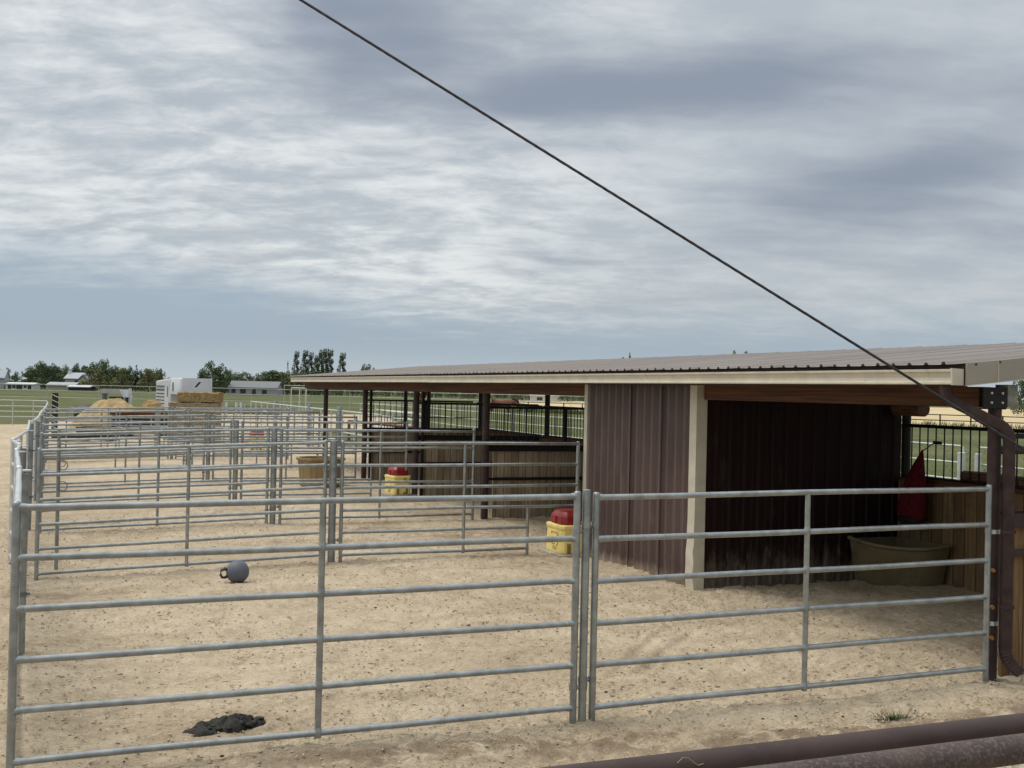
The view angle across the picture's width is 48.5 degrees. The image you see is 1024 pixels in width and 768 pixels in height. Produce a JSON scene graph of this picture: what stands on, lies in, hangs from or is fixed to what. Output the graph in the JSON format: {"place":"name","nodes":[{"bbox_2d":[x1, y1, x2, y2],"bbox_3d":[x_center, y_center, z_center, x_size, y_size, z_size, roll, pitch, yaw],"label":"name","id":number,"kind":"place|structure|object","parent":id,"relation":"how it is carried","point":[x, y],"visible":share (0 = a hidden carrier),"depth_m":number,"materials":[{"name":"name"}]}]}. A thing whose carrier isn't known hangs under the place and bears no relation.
{"place":"outdoors","nodes":[
{"label":"outdoors","id":0,"kind":"place"},
{"bbox_2d":[0,369,10,388],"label":"barn","id":1,"kind":"structure","parent":0,"point":[5,376],"depth_m":322.73,"materials":[{"name":"grey"}]},
{"bbox_2d":[0,414,395,449],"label":"sand yard","id":2,"kind":"structure","parent":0,"point":[8,432],"depth_m":58.50,"materials":[{"name":"sand"}]},
{"bbox_2d":[0,400,47,425],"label":"field fence","id":3,"kind":"object","parent":2,"relation":"on","point":[12,411],"visible":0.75,"depth_m":62.06,"materials":[{"name":"metal"}]},
{"bbox_2d":[51,393,58,432],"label":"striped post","id":4,"kind":"object","parent":2,"relation":"on","point":[55,397],"visible":0.68,"depth_m":51.93,"materials":[{"name":"metal"}]},
{"bbox_2d":[54,442,67,569],"bbox_3d":[-5.852,1.614,14.763,0.142,1.720,0.057,1,0,2],"label":"gate upright","id":5,"kind":"object","parent":2,"relation":"on","point":[59,469],"visible":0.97,"depth_m":14.75,"materials":[{"name":"metal"}]},
{"bbox_2d":[51,432,118,441],"bbox_3d":[-17.619,2.208,46.984,2.540,0.360,0.760,1,0,0],"label":"feed bunk","id":6,"kind":"object","parent":2,"relation":"on","point":[95,436],"visible":0.21,"depth_m":46.65,"materials":[{"name":"black plastic"}]},
{"bbox_2d":[47,410,155,447],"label":"pen fence","id":7,"kind":"object","parent":2,"relation":"on","point":[101,420],"visible":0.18,"depth_m":38.48,"materials":[{"name":"metal"}]},
{"bbox_2d":[68,398,137,427],"bbox_3d":[-21.189,1.571,60.030,4.294,1.683,4.083,1,0,-22],"label":"straw mound","id":8,"kind":"object","parent":2,"relation":"on","point":[113,403],"visible":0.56,"depth_m":59.18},
{"bbox_2d":[76,426,131,436],"bbox_3d":[-18.452,2.174,51.484,2.308,0.450,0.760,1,0,0],"label":"feed bunk","id":9,"kind":"object","parent":2,"relation":"on","point":[98,431],"visible":0.22,"depth_m":51.15,"materials":[{"name":"black plastic"}]},
{"bbox_2d":[100,388,131,404],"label":"flatbed trailer","id":10,"kind":"object","parent":2,"relation":"on","point":[126,394],"visible":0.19,"depth_m":77.49,"materials":[{"name":"grey"}]},
{"bbox_2d":[110,412,167,436],"bbox_3d":[-17.075,1.876,52.975,2.750,1.154,1.845,1,0,-3],"label":"hay wagon","id":11,"kind":"object","parent":2,"relation":"on","point":[135,413],"visible":0.11,"depth_m":52.10,"materials":[{"name":"metal"}]},
{"bbox_2d":[139,400,162,410],"bbox_3d":[-16.748,1.032,52.998,1.194,0.609,1.574,1,0,-22],"label":"loose hay","id":12,"kind":"object","parent":11,"relation":"on","point":[151,403],"visible":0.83,"depth_m":52.61},
{"bbox_2d":[156,378,211,406],"bbox_3d":[-18.601,1.085,64.415,1.930,2.814,6.308,1,0,-28],"label":"horse trailer","id":13,"kind":"object","parent":2,"relation":"on","point":[167,390],"visible":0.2,"depth_m":62.02,"materials":[{"name":"white metal"}]},
{"bbox_2d":[190,407,294,442],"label":"pen fence","id":14,"kind":"object","parent":2,"relation":"on","point":[260,407],"visible":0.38,"depth_m":49.37,"materials":[{"name":"metal"}]},
{"bbox_2d":[250,401,381,449],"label":"back fence","id":15,"kind":"object","parent":2,"relation":"on","point":[331,410],"visible":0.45,"depth_m":45.24,"materials":[{"name":"metal"}]},
{"bbox_2d":[227,381,283,395],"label":"ranch house","id":16,"kind":"structure","parent":0,"point":[262,388],"depth_m":285.02,"materials":[{"name":"grey"}]},
{"bbox_2d":[0,447,1023,767],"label":"sand floor","id":17,"kind":"structure","parent":0,"point":[342,615],"depth_m":10.35,"materials":[{"name":"sand"}]},
{"bbox_2d":[8,438,20,562],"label":"corral fence","id":18,"kind":"object","parent":17,"relation":"on","point":[14,442],"visible":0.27,"depth_m":15.09,"materials":[{"name":"metal"}]},
{"bbox_2d":[13,448,20,501],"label":"corral fence","id":19,"kind":"object","parent":17,"relation":"on","point":[17,461],"visible":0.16,"depth_m":11.83,"materials":[{"name":"metal"}]},
{"bbox_2d":[14,466,21,706],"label":"corral fence","id":20,"kind":"object","parent":17,"relation":"on","point":[18,491],"visible":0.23,"depth_m":7.96,"materials":[{"name":"metal"}]},
{"bbox_2d":[8,428,28,540],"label":"corral fence","id":21,"kind":"object","parent":17,"relation":"on","point":[20,435],"visible":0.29,"depth_m":18.16,"materials":[{"name":"metal"}]},
{"bbox_2d":[18,469,31,655],"bbox_3d":[-4.248,1.691,9.850,0.124,1.897,0.124,1,0,24],"label":"fence post","id":22,"kind":"object","parent":17,"relation":"on","point":[24,593],"visible":0.51,"depth_m":9.82,"materials":[{"name":"metal"}]},
{"bbox_2d":[28,430,34,529],"bbox_3d":[-7.792,1.696,18.362,0.124,1.897,0.124,1,0,-5],"label":"fence post","id":23,"kind":"object","parent":17,"relation":"on","point":[30,462],"visible":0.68,"depth_m":18.33,"materials":[{"name":"metal"}]},
{"bbox_2d":[31,418,36,499],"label":"corral fence","id":24,"kind":"object","parent":17,"relation":"on","point":[34,461],"visible":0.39,"depth_m":23.12,"materials":[{"name":"metal"}]},
{"bbox_2d":[34,420,40,500],"bbox_3d":[-9.685,1.684,23.184,0.124,1.897,0.124,1,0,-17],"label":"fence post","id":25,"kind":"object","parent":17,"relation":"on","point":[37,434],"visible":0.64,"depth_m":23.14,"materials":[{"name":"metal"}]},
{"bbox_2d":[47,406,169,459],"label":"corral fence","id":26,"kind":"object","parent":17,"relation":"on","point":[168,407],"visible":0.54,"depth_m":34.79,"materials":[{"name":"metal"}]},
{"bbox_2d":[44,409,185,469],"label":"corral fence","id":27,"kind":"object","parent":17,"relation":"on","point":[183,443],"visible":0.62,"depth_m":30.67,"materials":[{"name":"metal"}]},
{"bbox_2d":[42,419,232,502],"bbox_3d":[-7.415,1.564,22.632,3.611,1.768,0.056,1,0,-22],"label":"corral fence","id":28,"kind":"object","parent":17,"relation":"on","point":[138,483],"visible":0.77,"depth_m":22.61,"materials":[{"name":"metal"}]},
{"bbox_2d":[34,440,327,580],"bbox_3d":[-4.168,1.592,14.631,3.611,1.768,0.056,1,0,-22],"label":"corral fence","id":29,"kind":"object","parent":17,"relation":"on","point":[187,516],"visible":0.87,"depth_m":14.56,"materials":[{"name":"metal"}]},
{"bbox_2d":[182,410,191,464],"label":"fence post","id":30,"kind":"object","parent":17,"relation":"on","point":[188,424],"visible":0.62,"depth_m":31.35,"materials":[{"name":"metal"}]},
{"bbox_2d":[65,407,313,446],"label":"pen fence","id":31,"kind":"object","parent":17,"relation":"on","point":[119,425],"visible":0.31,"depth_m":44.03,"materials":[{"name":"metal"}]},
{"bbox_2d":[202,414,213,479],"bbox_3d":[-7.308,1.696,27.366,0.274,1.934,0.106,1,0,-26],"label":"fence post","id":32,"kind":"object","parent":17,"relation":"on","point":[208,441],"visible":0.6,"depth_m":27.32,"materials":[{"name":"metal"}]},
{"bbox_2d":[43,414,205,485],"bbox_3d":[-9.047,1.553,26.653,3.611,1.768,0.056,1,0,-22],"label":"corral fence","id":33,"kind":"object","parent":32,"relation":"attached to","point":[126,441],"visible":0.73,"depth_m":26.63,"materials":[{"name":"metal"}]},
{"bbox_2d":[182,713,265,736],"bbox_3d":[-1.972,2.319,7.820,0.592,0.103,0.278,1,0,-22],"label":"dung heap","id":34,"kind":"object","parent":17,"relation":"on","point":[236,723],"visible":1,"depth_m":7.75,"materials":[{"name":"soil"}]},
{"bbox_2d":[175,407,289,458],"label":"corral fence","id":35,"kind":"object","parent":17,"relation":"on","point":[233,418],"visible":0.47,"depth_m":36.16,"materials":[{"name":"metal"}]},
{"bbox_2d":[220,560,248,582],"bbox_3d":[-3.334,2.274,13.766,0.274,0.272,0.322,1,0,23],"label":"play ball","id":36,"kind":"object","parent":17,"relation":"on","point":[237,571],"visible":0.99,"depth_m":13.69,"materials":[{"name":"blue rubber"}]},
{"bbox_2d":[228,420,241,499],"bbox_3d":[-5.671,1.706,23.335,0.274,1.934,0.106,1,0,-24],"label":"fence post","id":37,"kind":"object","parent":17,"relation":"on","point":[235,455],"visible":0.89,"depth_m":23.29,"materials":[{"name":"metal"}]},
{"bbox_2d":[163,411,336,451],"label":"pen fence","id":38,"kind":"object","parent":17,"relation":"on","point":[254,431],"visible":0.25,"depth_m":40.71,"materials":[{"name":"metal"}]},
{"bbox_2d":[191,410,319,464],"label":"corral fence","id":39,"kind":"object","parent":17,"relation":"on","point":[256,433],"visible":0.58,"depth_m":32.06,"materials":[{"name":"metal"}]},
{"bbox_2d":[265,428,280,523],"bbox_3d":[-4.069,1.717,19.388,0.274,1.934,0.106,1,0,-23],"label":"fence post","id":40,"kind":"object","parent":17,"relation":"on","point":[273,450],"visible":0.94,"depth_m":19.35,"materials":[{"name":"metal"}]},
{"bbox_2d":[40,427,269,532],"bbox_3d":[-5.809,1.573,18.681,3.611,1.768,0.056,1,0,-22],"label":"corral fence","id":41,"kind":"object","parent":40,"relation":"attached to","point":[158,467],"visible":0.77,"depth_m":18.66,"materials":[{"name":"metal"}]},
{"bbox_2d":[212,414,356,479],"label":"corral fence","id":42,"kind":"object","parent":17,"relation":"on","point":[285,453],"visible":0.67,"depth_m":28.05,"materials":[{"name":"metal"}]},
{"bbox_2d":[6,491,580,767],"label":"corral fence","id":43,"kind":"object","parent":17,"relation":"on","point":[320,639],"visible":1,"depth_m":7.34,"materials":[{"name":"metal"}]},
{"bbox_2d":[296,456,345,486],"bbox_3d":[-4.552,2.083,27.029,1.153,0.679,1.153,1,0,34],"label":"trough","id":44,"kind":"object","parent":17,"relation":"on","point":[311,472],"visible":0.62,"depth_m":26.58,"materials":[{"name":"plastic"}]},
{"bbox_2d":[240,420,407,498],"bbox_3d":[-3.924,1.632,24.048,3.571,1.714,0.059,1,0,-22],"label":"corral fence","id":45,"kind":"object","parent":17,"relation":"on","point":[259,480],"visible":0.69,"depth_m":23.96,"materials":[{"name":"metal"}]},
{"bbox_2d":[323,440,342,562],"bbox_3d":[-2.424,1.728,15.339,0.274,1.934,0.106,1,0,-22],"label":"fence post","id":46,"kind":"object","parent":17,"relation":"on","point":[332,469],"visible":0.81,"depth_m":15.30,"materials":[{"name":"metal"}]},
{"bbox_2d":[337,407,343,449],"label":"fence post","id":47,"kind":"object","parent":17,"relation":"on","point":[339,411],"visible":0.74,"depth_m":42.10,"materials":[{"name":"metal"}]},
{"bbox_2d":[278,428,475,523],"bbox_3d":[-2.329,1.617,20.094,3.551,1.660,0.056,1,0,-22],"label":"corral fence","id":48,"kind":"object","parent":17,"relation":"on","point":[380,448],"visible":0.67,"depth_m":20.07,"materials":[{"name":"metal"}]},
{"bbox_2d":[381,467,416,495],"bbox_3d":[-2.492,2.174,24.911,0.593,0.750,0.738,1,0,-29],"label":"waterer","id":49,"kind":"object","parent":17,"relation":"on","point":[397,474],"visible":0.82,"depth_m":24.71,"materials":[{"name":"yellow plastic"}]},
{"bbox_2d":[338,440,579,562],"bbox_3d":[-0.676,1.655,16.049,3.571,1.714,0.056,1,0,-22],"label":"corral fence","id":50,"kind":"object","parent":17,"relation":"on","point":[464,486],"visible":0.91,"depth_m":15.97,"materials":[{"name":"metal"}]},
{"bbox_2d":[0,520,1014,767],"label":"dung crumbs","id":51,"kind":"object","parent":17,"relation":"on","point":[454,666],"visible":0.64,"depth_m":9.41,"materials":[{"name":"soil"}]},
{"bbox_2d":[0,503,1023,767],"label":"sand clods","id":52,"kind":"object","parent":17,"relation":"on","point":[480,669],"visible":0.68,"depth_m":9.72,"materials":[{"name":"sand"}]},
{"bbox_2d":[537,509,591,557],"bbox_3d":[0.835,2.230,16.718,0.656,0.766,0.795,1,0,-22],"label":"waterer","id":53,"kind":"object","parent":17,"relation":"on","point":[560,523],"visible":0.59,"depth_m":16.49,"materials":[{"name":"yellow plastic"}]},
{"bbox_2d":[569,489,599,721],"bbox_3d":[0.514,1.735,8.154,0.211,1.959,0.067,1,0,-22],"label":"fence post","id":54,"kind":"object","parent":17,"relation":"on","point":[584,530],"visible":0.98,"depth_m":8.13,"materials":[{"name":"metal"}]},
{"bbox_2d":[290,342,1023,681],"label":"horse shed","id":55,"kind":"structure","parent":17,"relation":"on","point":[824,419],"depth_m":14.45,"materials":[{"name":"brown paint"}]},
{"bbox_2d":[896,441,941,524],"bbox_3d":[5.134,1.277,14.447,0.295,1.120,0.565,2,0,-42],"label":"hay net","id":56,"kind":"object","parent":55,"relation":"hanging from","point":[911,508],"visible":0.83,"depth_m":14.33,"materials":[{"name":"fabric"}]},
{"bbox_2d":[962,471,1023,486],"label":"log","id":57,"kind":"object","parent":55,"relation":"on","point":[983,477],"visible":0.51,"depth_m":13.76,"materials":[{"name":"wood"}]},
{"bbox_2d":[299,0,1023,450],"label":"guy wire","id":58,"kind":"object","parent":17,"relation":"on","point":[661,224],"visible":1,"depth_m":3.49,"materials":[{"name":"metal"}]},
{"bbox_2d":[540,713,1023,767],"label":"pipe fence","id":59,"kind":"object","parent":17,"relation":"on","point":[991,742],"visible":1,"depth_m":2.71,"materials":[{"name":"metal"}]},
{"bbox_2d":[588,484,991,720],"bbox_3d":[2.294,1.638,8.876,3.728,1.671,0.055,1,0,-22],"label":"corral fence","id":60,"kind":"object","parent":17,"relation":"on","point":[806,570],"visible":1,"depth_m":8.81,"materials":[{"name":"metal"}]},
{"bbox_2d":[863,706,924,723],"bbox_3d":[2.816,2.451,8.431,0.629,0.077,0.376,1,0,-22],"label":"weed tuft","id":61,"kind":"object","parent":17,"relation":"on","point":[893,717],"visible":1,"depth_m":8.45,"materials":[{"name":"plant"}]},
{"bbox_2d":[847,536,951,585],"bbox_3d":[4.863,2.255,14.324,0.799,0.592,0.995,1,0,-22],"label":"corner trough","id":62,"kind":"object","parent":17,"relation":"on","point":[873,550],"visible":0.94,"depth_m":14.27,"materials":[{"name":"beige plastic"}]},
{"bbox_2d":[0,381,1023,477],"bbox_3d":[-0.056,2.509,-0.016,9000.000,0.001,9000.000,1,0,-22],"label":"ground","id":63,"kind":"structure","parent":0,"point":[75,398],"depth_m":116.35,"materials":[{"name":"green plant"}]},
{"bbox_2d":[6,382,41,389],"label":"bungalow","id":64,"kind":"object","parent":63,"relation":"on","point":[25,385],"visible":0.93,"depth_m":319.98,"materials":[{"name":"white"}]},
{"bbox_2d":[30,364,46,388],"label":"tree","id":65,"kind":"object","parent":63,"relation":"on","point":[36,373],"visible":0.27,"depth_m":351.36,"materials":[{"name":"green plant"}]},
{"bbox_2d":[31,361,64,388],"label":"tree","id":66,"kind":"object","parent":63,"relation":"on","point":[47,372],"visible":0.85,"depth_m":336.97,"materials":[{"name":"green plant"}]},
{"bbox_2d":[46,382,81,390],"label":"long shed","id":67,"kind":"structure","parent":63,"relation":"on","point":[56,387],"depth_m":311.98,"materials":[{"name":"beige"}]},
{"bbox_2d":[63,370,83,381],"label":"farmhouse","id":68,"kind":"object","parent":63,"relation":"on","point":[70,376],"visible":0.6,"depth_m":335.81,"materials":[{"name":"beige"}]},
{"bbox_2d":[66,385,96,390],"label":"carport","id":69,"kind":"object","parent":63,"relation":"on","point":[80,388],"visible":0.92,"depth_m":304.98,"materials":[{"name":"white metal"}]},
{"bbox_2d":[80,368,108,390],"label":"willow tree","id":70,"kind":"object","parent":63,"relation":"on","point":[99,377],"visible":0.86,"depth_m":317.40,"materials":[{"name":"green plant"}]},
{"bbox_2d":[98,364,114,388],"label":"tree","id":71,"kind":"object","parent":63,"relation":"on","point":[106,372],"visible":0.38,"depth_m":355.24,"materials":[{"name":"green plant"}]},
{"bbox_2d":[107,366,119,388],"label":"tree","id":72,"kind":"object","parent":63,"relation":"on","point":[111,375],"visible":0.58,"depth_m":349.59,"materials":[{"name":"green plant"}]},
{"bbox_2d":[109,367,134,389],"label":"willow tree","id":73,"kind":"object","parent":63,"relation":"on","point":[120,373],"visible":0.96,"depth_m":316.88,"materials":[{"name":"green plant"}]},
{"bbox_2d":[136,368,159,391],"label":"willow tree","id":74,"kind":"object","parent":63,"relation":"on","point":[147,374],"visible":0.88,"depth_m":316.86,"materials":[{"name":"green plant"}]},
{"bbox_2d":[203,360,229,393],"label":"tree","id":75,"kind":"object","parent":63,"relation":"on","point":[215,374],"visible":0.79,"depth_m":284.30,"materials":[{"name":"green plant"}]},
{"bbox_2d":[232,371,251,380],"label":"tree","id":76,"kind":"object","parent":63,"relation":"on","point":[239,377],"visible":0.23,"depth_m":309.49,"materials":[{"name":"green plant"}]},
{"bbox_2d":[261,370,285,384],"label":"tree","id":77,"kind":"object","parent":63,"relation":"on","point":[275,375],"visible":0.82,"depth_m":299.25,"materials":[{"name":"green plant"}]},
{"bbox_2d":[279,371,297,394],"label":"willow tree","id":78,"kind":"object","parent":63,"relation":"on","point":[288,379],"visible":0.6,"depth_m":304.46,"materials":[{"name":"green plant"}]},
{"bbox_2d":[0,383,584,418],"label":"arena fence","id":79,"kind":"object","parent":63,"relation":"on","point":[98,398],"visible":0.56,"depth_m":103.82,"materials":[{"name":"metal"}]},
{"bbox_2d":[292,351,299,373],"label":"poplar tree","id":80,"kind":"object","parent":63,"relation":"on","point":[296,363],"visible":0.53,"depth_m":394.91,"materials":[{"name":"green plant"}]},
{"bbox_2d":[289,369,311,394],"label":"tree","id":81,"kind":"object","parent":63,"relation":"on","point":[303,390],"visible":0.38,"depth_m":319.35,"materials":[{"name":"green plant"}]},
{"bbox_2d":[299,350,308,374],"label":"poplar tree","id":82,"kind":"object","parent":63,"relation":"on","point":[305,353],"visible":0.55,"depth_m":399.88,"materials":[{"name":"green plant"}]},
{"bbox_2d":[306,352,313,374],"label":"poplar tree","id":83,"kind":"object","parent":63,"relation":"on","point":[309,362],"visible":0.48,"depth_m":397.68,"materials":[{"name":"green plant"}]},
{"bbox_2d":[311,355,319,373],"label":"poplar tree","id":84,"kind":"object","parent":63,"relation":"on","point":[316,364],"visible":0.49,"depth_m":391.71,"materials":[{"name":"green plant"}]},
{"bbox_2d":[320,348,329,372],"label":"poplar tree","id":85,"kind":"object","parent":63,"relation":"on","point":[326,362],"visible":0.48,"depth_m":397.58,"materials":[{"name":"green plant"}]},
{"bbox_2d":[325,350,333,372],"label":"poplar tree","id":86,"kind":"object","parent":63,"relation":"on","point":[331,361],"visible":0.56,"depth_m":401.89,"materials":[{"name":"green plant"}]},
{"bbox_2d":[336,353,346,389],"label":"poplar tree","id":87,"kind":"object","parent":63,"relation":"on","point":[342,363],"visible":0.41,"depth_m":395.55,"materials":[{"name":"green plant"}]},
{"bbox_2d":[347,420,420,439],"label":"brown fence","id":88,"kind":"object","parent":63,"relation":"on","point":[392,425],"visible":0.12,"depth_m":47.88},
{"bbox_2d":[386,411,420,427],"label":"stored fence","id":89,"kind":"object","parent":63,"relation":"on","point":[400,418],"visible":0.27,"depth_m":53.97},
{"bbox_2d":[490,398,521,421],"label":"horse","id":90,"kind":"object","parent":63,"relation":"on","point":[511,401],"visible":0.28,"depth_m":89.79},
{"bbox_2d":[359,403,1023,479],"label":"pasture fence","id":91,"kind":"object","parent":63,"relation":"on","point":[963,448],"visible":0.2,"depth_m":44.30,"materials":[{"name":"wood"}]},
{"bbox_2d":[511,409,1023,428],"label":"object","id":92,"kind":"object","parent":63,"relation":"on","point":[928,423],"visible":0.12,"depth_m":105.54,"materials":[{"name":"green plant"}]},
{"bbox_2d":[521,402,1023,425],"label":"rail fence","id":93,"kind":"object","parent":63,"relation":"on","point":[940,420],"visible":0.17,"depth_m":105.11,"materials":[{"name":"metal"}]},
{"bbox_2d":[957,452,965,479],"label":"gate post","id":94,"kind":"object","parent":63,"relation":"on","point":[963,462],"visible":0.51,"depth_m":24.29,"materials":[{"name":"wood"}]},
{"bbox_2d":[974,453,981,471],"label":"gate post","id":95,"kind":"object","parent":63,"relation":"on","point":[976,463],"visible":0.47,"depth_m":23.86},
{"bbox_2d":[1010,380,1023,414],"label":"tree","id":96,"kind":"object","parent":63,"relation":"on","point":[1020,397],"visible":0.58,"depth_m":214.90,"materials":[{"name":"green plant"}]},
{"bbox_2d":[0,0,1023,402],"label":"sky","id":97,"kind":"structure","parent":0,"point":[242,185],"materials":[{"name":"grey"}]},
{"bbox_2d":[529,395,560,401],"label":"white barn","id":98,"kind":"structure","parent":0,"point":[554,398],"depth_m":299.98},
{"bbox_2d":[519,401,1023,428],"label":"wheat field","id":99,"kind":"structure","parent":0,"point":[952,411],"depth_m":188.83,"materials":[{"name":"plant"}]},
{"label":"straw bale","id":100,"kind":"object","parent":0,"visible":0},
{"bbox_2d":[167,423,191,429],"bbox_3d":[-14.046,1.825,48.487,1.060,0.451,0.758,1,0,3],"label":"straw bale","id":101,"kind":"object","parent":100,"relation":"on","point":[179,424],"visible":0.01,"depth_m":48.12},
{"bbox_2d":[167,412,191,420],"bbox_3d":[-14.036,1.401,48.490,1.060,0.451,0.758,1,0,1],"label":"straw bale","id":102,"kind":"object","parent":101,"relation":"on","point":[180,413],"visible":0.14,"depth_m":48.13},
{"bbox_2d":[168,402,192,410],"bbox_3d":[-14.027,0.976,48.492,1.060,0.451,0.758,1,0,-1],"label":"straw bale","id":103,"kind":"object","parent":102,"relation":"on","point":[181,404],"visible":0.59,"depth_m":48.14},
{"bbox_2d":[177,392,199,401],"bbox_3d":[-13.696,0.559,48.495,0.939,0.452,0.759,1,0,0],"label":"straw bale","id":104,"kind":"object","parent":103,"relation":"on","point":[187,396],"visible":0.94,"depth_m":48.13},
{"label":"straw bale","id":105,"kind":"object","parent":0,"visible":0},
{"bbox_2d":[194,423,218,425],"bbox_3d":[-13.001,1.849,48.487,1.060,0.451,0.758,1,0,2],"label":"straw bale","id":106,"kind":"object","parent":105,"relation":"on","point":[201,424],"visible":0.14,"depth_m":48.13},
{"bbox_2d":[194,413,221,420],"bbox_3d":[-12.992,1.424,48.490,1.060,0.451,0.758,1,0,1],"label":"straw bale","id":107,"kind":"object","parent":106,"relation":"on","point":[206,416],"visible":0.21,"depth_m":48.13},
{"bbox_2d":[193,402,221,410],"bbox_3d":[-12.982,0.999,48.492,1.060,0.451,0.758,1,0,-2],"label":"straw bale","id":108,"kind":"object","parent":107,"relation":"on","point":[205,405],"visible":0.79,"depth_m":48.14},
{"bbox_2d":[197,392,223,402],"bbox_3d":[-12.865,0.577,48.495,0.939,0.452,0.759,1,0,3],"label":"straw bale","id":109,"kind":"object","parent":108,"relation":"on","point":[209,397],"visible":0.99,"depth_m":48.13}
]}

